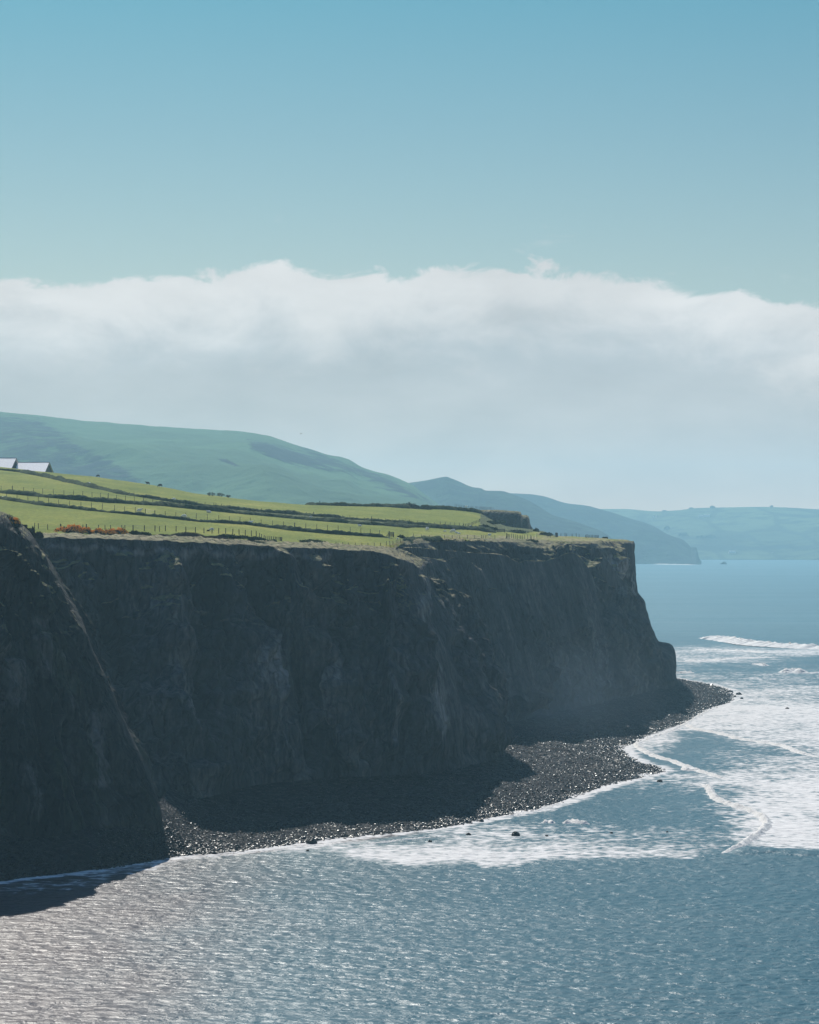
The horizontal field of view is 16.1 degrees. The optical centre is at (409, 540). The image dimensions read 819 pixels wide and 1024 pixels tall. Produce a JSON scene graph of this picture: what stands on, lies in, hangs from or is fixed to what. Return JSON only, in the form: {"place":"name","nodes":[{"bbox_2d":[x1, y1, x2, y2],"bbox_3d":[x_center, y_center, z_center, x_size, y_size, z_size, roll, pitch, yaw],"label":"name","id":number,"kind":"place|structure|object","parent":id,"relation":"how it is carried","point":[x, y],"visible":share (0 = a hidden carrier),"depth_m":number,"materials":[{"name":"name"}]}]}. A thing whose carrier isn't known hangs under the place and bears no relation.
{"place":"outdoors","nodes":[
{"label":"outdoors","id":0,"kind":"place"},
{"bbox_2d":[0,511,162,837],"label":"cliff","id":1,"kind":"structure","parent":0,"point":[73,756],"depth_m":456.81,"materials":[{"name":"grey stone"}]},
{"bbox_2d":[9,517,21,527],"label":"gorse bush","id":2,"kind":"object","parent":1,"relation":"on","point":[16,522],"visible":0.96,"depth_m":469.52,"materials":[{"name":"plant"}]},
{"bbox_2d":[33,531,43,537],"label":"gorse bush","id":3,"kind":"object","parent":1,"relation":"on","point":[39,534],"visible":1,"depth_m":483.59,"materials":[{"name":"green plant"}]},
{"bbox_2d":[0,412,438,505],"bbox_3d":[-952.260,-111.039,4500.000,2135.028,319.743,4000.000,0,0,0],"label":"hill","id":4,"kind":"structure","parent":0,"point":[248,466],"depth_m":3898.71,"materials":[{"name":"green plant"}]},
{"bbox_2d":[35,532,514,801],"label":"cliff","id":5,"kind":"structure","parent":0,"point":[233,664],"depth_m":550.88,"materials":[{"name":"grey stone"}]},
{"bbox_2d":[64,523,81,532],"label":"gorse bush","id":6,"kind":"object","parent":5,"relation":"on","point":[71,528],"visible":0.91,"depth_m":555.21,"materials":[{"name":"orange plant"}]},
{"bbox_2d":[216,533,235,537],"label":"gorse bush","id":7,"kind":"object","parent":5,"relation":"on","point":[228,535],"visible":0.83,"depth_m":567.16,"materials":[{"name":"green plant"}]},
{"bbox_2d":[229,535,251,538],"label":"gorse bush","id":8,"kind":"object","parent":5,"relation":"on","point":[241,537],"visible":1,"depth_m":567.19,"materials":[{"name":"green plant"}]},
{"bbox_2d":[248,536,265,540],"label":"gorse bush","id":9,"kind":"object","parent":5,"relation":"on","point":[258,538],"visible":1,"depth_m":567.25,"materials":[{"name":"green plant"}]},
{"bbox_2d":[0,467,628,548],"bbox_3d":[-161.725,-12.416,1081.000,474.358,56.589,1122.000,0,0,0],"label":"pasture","id":10,"kind":"structure","parent":5,"relation":"on","point":[29,515],"depth_m":755.09,"materials":[{"name":"green plant"}]},
{"bbox_2d":[0,458,17,467],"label":"house","id":11,"kind":"structure","parent":10,"relation":"on","point":[9,462],"depth_m":1042.18,"materials":[{"name":"stone"}]},
{"bbox_2d":[15,462,53,472],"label":"house","id":12,"kind":"structure","parent":10,"relation":"on","point":[40,466],"depth_m":1042.44,"materials":[{"name":"stone"}]},
{"bbox_2d":[53,526,65,531],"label":"gorse bush","id":13,"kind":"object","parent":10,"relation":"on","point":[60,528],"visible":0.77,"depth_m":555.34,"materials":[{"name":"orange plant"}]},
{"bbox_2d":[78,526,94,533],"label":"gorse bush","id":14,"kind":"object","parent":10,"relation":"on","point":[88,530],"visible":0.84,"depth_m":555.33,"materials":[{"name":"orange plant"}]},
{"bbox_2d":[8,486,170,501],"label":"fence","id":15,"kind":"object","parent":10,"relation":"on","point":[94,495],"visible":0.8,"depth_m":758.50,"materials":[{"name":"brown wood"}]},
{"bbox_2d":[92,528,103,534],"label":"gorse bush","id":16,"kind":"object","parent":10,"relation":"on","point":[99,530],"visible":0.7,"depth_m":555.39,"materials":[{"name":"orange plant"}]},
{"bbox_2d":[103,528,117,534],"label":"gorse bush","id":17,"kind":"object","parent":10,"relation":"on","point":[110,531],"visible":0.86,"depth_m":555.29,"materials":[{"name":"orange plant"}]},
{"bbox_2d":[117,527,128,533],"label":"gorse bush","id":18,"kind":"object","parent":10,"relation":"on","point":[121,531],"visible":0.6,"depth_m":555.73,"materials":[{"name":"orange plant"}]},
{"bbox_2d":[129,530,140,534],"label":"gorse bush","id":19,"kind":"object","parent":10,"relation":"on","point":[133,532],"visible":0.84,"depth_m":559.50,"materials":[{"name":"green plant"}]},
{"bbox_2d":[138,532,151,535],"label":"gorse bush","id":20,"kind":"object","parent":10,"relation":"on","point":[145,533],"visible":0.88,"depth_m":559.44,"materials":[{"name":"green plant"}]},
{"bbox_2d":[34,523,256,535],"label":"fence","id":21,"kind":"object","parent":10,"relation":"on","point":[148,527],"visible":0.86,"depth_m":588.10,"materials":[{"name":"brown wood"}]},
{"bbox_2d":[0,468,344,517],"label":"hedge bank","id":22,"kind":"structure","parent":10,"relation":"on","point":[88,484],"depth_m":823.18,"materials":[{"name":"green plant"}]},
{"bbox_2d":[170,532,205,537],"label":"bramble","id":23,"kind":"object","parent":10,"relation":"on","point":[191,534],"visible":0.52,"depth_m":561.37,"materials":[{"name":"green plant"}]},
{"bbox_2d":[0,496,392,538],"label":"hedge bank","id":24,"kind":"structure","parent":10,"relation":"on","point":[276,526],"depth_m":671.72,"materials":[{"name":"green plant"}]},
{"bbox_2d":[6,493,386,534],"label":"fence","id":25,"kind":"object","parent":10,"relation":"on","point":[193,513],"visible":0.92,"depth_m":691.45,"materials":[{"name":"brown wood"}]},
{"bbox_2d":[204,536,228,538],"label":"bramble","id":26,"kind":"object","parent":10,"relation":"on","point":[219,537],"visible":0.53,"depth_m":561.18,"materials":[{"name":"green plant"}]},
{"bbox_2d":[0,489,495,532],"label":"hedge bank","id":27,"kind":"structure","parent":10,"relation":"on","point":[188,506],"depth_m":765.59,"materials":[{"name":"green plant"}]},
{"bbox_2d":[259,533,281,540],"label":"fence","id":28,"kind":"object","parent":10,"relation":"on","point":[270,537],"visible":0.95,"depth_m":601.68,"materials":[{"name":"brown wood"}]},
{"bbox_2d":[297,539,325,542],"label":"grass hump","id":29,"kind":"object","parent":10,"relation":"on","point":[310,540],"depth_m":604.43,"materials":[{"name":"green plant"}]},
{"bbox_2d":[208,502,440,523],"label":"fence","id":30,"kind":"object","parent":10,"relation":"on","point":[330,514],"visible":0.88,"depth_m":822.48,"materials":[{"name":"brown wood"}]},
{"bbox_2d":[305,502,420,508],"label":"hedge bank","id":31,"kind":"structure","parent":10,"relation":"on","point":[365,505],"depth_m":1000.42,"materials":[{"name":"green plant"}]},
{"bbox_2d":[344,517,433,524],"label":"hedge bank","id":32,"kind":"structure","parent":10,"relation":"on","point":[386,520],"depth_m":812.06,"materials":[{"name":"green plant"}]},
{"bbox_2d":[402,536,444,542],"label":"hedge bank","id":33,"kind":"structure","parent":10,"relation":"on","point":[426,538],"depth_m":712.75,"materials":[{"name":"green plant"}]},
{"bbox_2d":[420,505,482,512],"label":"hedge bank","id":34,"kind":"structure","parent":10,"relation":"on","point":[443,507],"depth_m":1046.15,"materials":[{"name":"green plant"}]},
{"bbox_2d":[413,533,494,538],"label":"fence","id":35,"kind":"object","parent":10,"relation":"on","point":[488,536],"visible":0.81,"depth_m":781.44,"materials":[{"name":"brown wood"}]},
{"bbox_2d":[487,520,500,523],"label":"gorse bush","id":36,"kind":"object","parent":10,"relation":"on","point":[492,522],"visible":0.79,"depth_m":979.96,"materials":[{"name":"green plant"}]},
{"bbox_2d":[481,510,532,529],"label":"bluff","id":37,"kind":"structure","parent":10,"relation":"on","point":[516,519],"depth_m":1125.15,"materials":[{"name":"grey stone"}]},
{"bbox_2d":[505,530,531,532],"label":"gorse bush","id":38,"kind":"object","parent":10,"relation":"on","point":[518,531],"visible":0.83,"depth_m":937.64,"materials":[{"name":"green plant"}]},
{"bbox_2d":[507,533,554,538],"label":"fence","id":39,"kind":"object","parent":10,"relation":"on","point":[527,536],"visible":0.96,"depth_m":838.96,"materials":[{"name":"wood"}]},
{"bbox_2d":[538,532,552,535],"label":"gorse bush","id":40,"kind":"object","parent":10,"relation":"on","point":[547,534],"visible":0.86,"depth_m":950.10,"materials":[{"name":"green plant"}]},
{"bbox_2d":[566,533,597,537],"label":"fence","id":41,"kind":"object","parent":10,"relation":"on","point":[584,535],"visible":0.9,"depth_m":984.98,"materials":[{"name":"grey metal"}]},
{"bbox_2d":[392,546,430,577],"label":"cliff spur","id":42,"kind":"structure","parent":5,"relation":"attached to","point":[423,565],"depth_m":609.71,"materials":[{"name":"stone"}]},
{"bbox_2d":[420,556,463,592],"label":"cliff spur","id":43,"kind":"structure","parent":5,"relation":"attached to","point":[441,568],"depth_m":680.18,"materials":[{"name":"grey stone"}]},
{"bbox_2d":[402,547,520,599],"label":"cliff spur","id":44,"kind":"structure","parent":5,"relation":"on","point":[502,573],"depth_m":727.17,"materials":[{"name":"grey stone"}]},
{"bbox_2d":[445,557,493,633],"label":"cliff spur","id":45,"kind":"structure","parent":5,"relation":"attached to","point":[475,583],"depth_m":696.43,"materials":[{"name":"grey stone"}]},
{"bbox_2d":[0,678,733,881],"bbox_3d":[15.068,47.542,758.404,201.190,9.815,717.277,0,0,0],"label":"shingle beach","id":46,"kind":"structure","parent":0,"point":[25,857],"depth_m":534.19,"materials":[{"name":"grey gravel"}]},
{"bbox_2d":[306,837,316,843],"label":"boulder","id":47,"kind":"object","parent":46,"relation":"on","point":[312,840],"visible":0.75,"depth_m":477.94,"materials":[{"name":"grey stone"}]},
{"bbox_2d":[0,560,818,1023],"bbox_3d":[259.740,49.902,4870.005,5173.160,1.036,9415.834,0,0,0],"label":"sea","id":48,"kind":"structure","parent":0,"point":[656,906],"depth_m":396.50,"materials":[{"name":"liquid"}]},
{"bbox_2d":[198,842,342,856],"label":"breaking wave","id":49,"kind":"object","parent":48,"relation":"on","point":[268,850],"visible":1,"depth_m":467.56,"materials":[{"name":"liquid"}]},
{"bbox_2d":[360,836,444,844],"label":"breaking wave","id":50,"kind":"object","parent":48,"relation":"on","point":[384,841],"visible":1,"depth_m":483.39,"materials":[{"name":"liquid"}]},
{"bbox_2d":[512,831,519,835],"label":"boulder","id":51,"kind":"object","parent":48,"relation":"in","point":[514,833],"visible":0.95,"depth_m":490.68,"materials":[{"name":"grey stone"}]},
{"bbox_2d":[500,802,562,816],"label":"breaking wave","id":52,"kind":"object","parent":48,"relation":"on","point":[543,808],"visible":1,"depth_m":535.98,"materials":[{"name":"liquid"}]},
{"bbox_2d":[541,820,554,823],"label":"breaking wave","id":53,"kind":"object","parent":48,"relation":"on","point":[548,821],"visible":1,"depth_m":513.90,"materials":[{"name":"liquid"}]},
{"bbox_2d":[562,819,588,823],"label":"breaking wave","id":54,"kind":"object","parent":48,"relation":"on","point":[575,821],"visible":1,"depth_m":512.84,"materials":[{"name":"liquid"}]},
{"bbox_2d":[641,709,713,741],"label":"breaking wave","id":55,"kind":"object","parent":48,"relation":"on","point":[681,725],"visible":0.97,"depth_m":775.78,"materials":[{"name":"liquid"}]},
{"bbox_2d":[633,741,725,778],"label":"breaking wave","id":56,"kind":"object","parent":48,"relation":"on","point":[638,746],"visible":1,"depth_m":658.26,"materials":[{"name":"liquid"}]},
{"bbox_2d":[676,671,693,673],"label":"breaking wave","id":57,"kind":"object","parent":48,"relation":"on","point":[680,672],"visible":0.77,"depth_m":1092.99,"materials":[{"name":"liquid"}]},
{"bbox_2d":[681,766,694,770],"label":"breaking wave","id":58,"kind":"object","parent":48,"relation":"on","point":[685,768],"visible":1,"depth_m":631.35,"materials":[{"name":"liquid"}]},
{"bbox_2d":[676,656,771,661],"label":"breaking wave","id":59,"kind":"object","parent":48,"relation":"on","point":[716,659],"visible":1,"depth_m":1214.73,"materials":[{"name":"liquid"}]},
{"bbox_2d":[695,649,769,652],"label":"breaking wave","id":60,"kind":"object","parent":48,"relation":"on","point":[737,650],"visible":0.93,"depth_m":1306.60,"materials":[{"name":"liquid"}]},
{"bbox_2d":[699,783,772,852],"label":"breaking wave","id":61,"kind":"object","parent":48,"relation":"on","point":[765,826],"visible":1,"depth_m":522.42,"materials":[{"name":"liquid"}]},
{"bbox_2d":[685,724,818,756],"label":"breaking wave","id":62,"kind":"object","parent":48,"relation":"on","point":[792,749],"visible":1,"depth_m":721.96,"materials":[{"name":"liquid"}]},
{"bbox_2d":[700,635,818,648],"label":"breaking wave","id":63,"kind":"object","parent":48,"relation":"on","point":[739,641],"visible":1,"depth_m":1384.89,"materials":[{"name":"liquid"}]},
{"bbox_2d":[752,663,768,665],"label":"breaking wave","id":64,"kind":"object","parent":48,"relation":"on","point":[761,664],"visible":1,"depth_m":1166.34,"materials":[{"name":"liquid"}]},
{"bbox_2d":[779,668,807,672],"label":"breaking wave","id":65,"kind":"object","parent":48,"relation":"on","point":[793,670],"visible":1,"depth_m":1097.44,"materials":[{"name":"liquid"}]},
{"bbox_2d":[0,0,818,510],"label":"sky","id":66,"kind":"structure","parent":0,"point":[565,251],"materials":[{"name":"blue"}]},
{"bbox_2d":[410,477,611,538],"bbox_3d":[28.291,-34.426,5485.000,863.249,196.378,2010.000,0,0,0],"label":"hill","id":67,"kind":"structure","parent":0,"point":[445,491],"depth_m":5234.20,"materials":[{"name":"green plant"}]},
{"bbox_2d":[399,538,677,720],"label":"headland cliff","id":68,"kind":"structure","parent":0,"point":[629,654],"depth_m":811.20,"materials":[{"name":"grey stone"}]},
{"bbox_2d":[590,547,636,613],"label":"cliff spur","id":69,"kind":"structure","parent":68,"relation":"attached to","point":[608,573],"depth_m":857.33,"materials":[{"name":"grey stone"}]},
{"bbox_2d":[511,493,701,563],"bbox_3d":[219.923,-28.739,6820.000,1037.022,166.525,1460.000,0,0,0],"label":"hill","id":70,"kind":"structure","parent":0,"point":[654,545],"depth_m":6429.74,"materials":[{"name":"blue"}]},
{"bbox_2d":[601,507,818,559],"bbox_3d":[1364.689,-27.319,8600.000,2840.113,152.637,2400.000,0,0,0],"label":"hills","id":71,"kind":"structure","parent":0,"point":[761,533],"depth_m":8268.39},
{"bbox_2d":[678,532,688,535],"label":"tree","id":72,"kind":"object","parent":71,"relation":"on","point":[683,534],"visible":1,"depth_m":8093.60,"materials":[{"name":"green plant"}]},
{"bbox_2d":[700,559,738,559],"bbox_3d":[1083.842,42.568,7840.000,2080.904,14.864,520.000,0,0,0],"label":"shore dunes","id":73,"kind":"structure","parent":0,"point":[719,559],"depth_m":7603.27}
]}

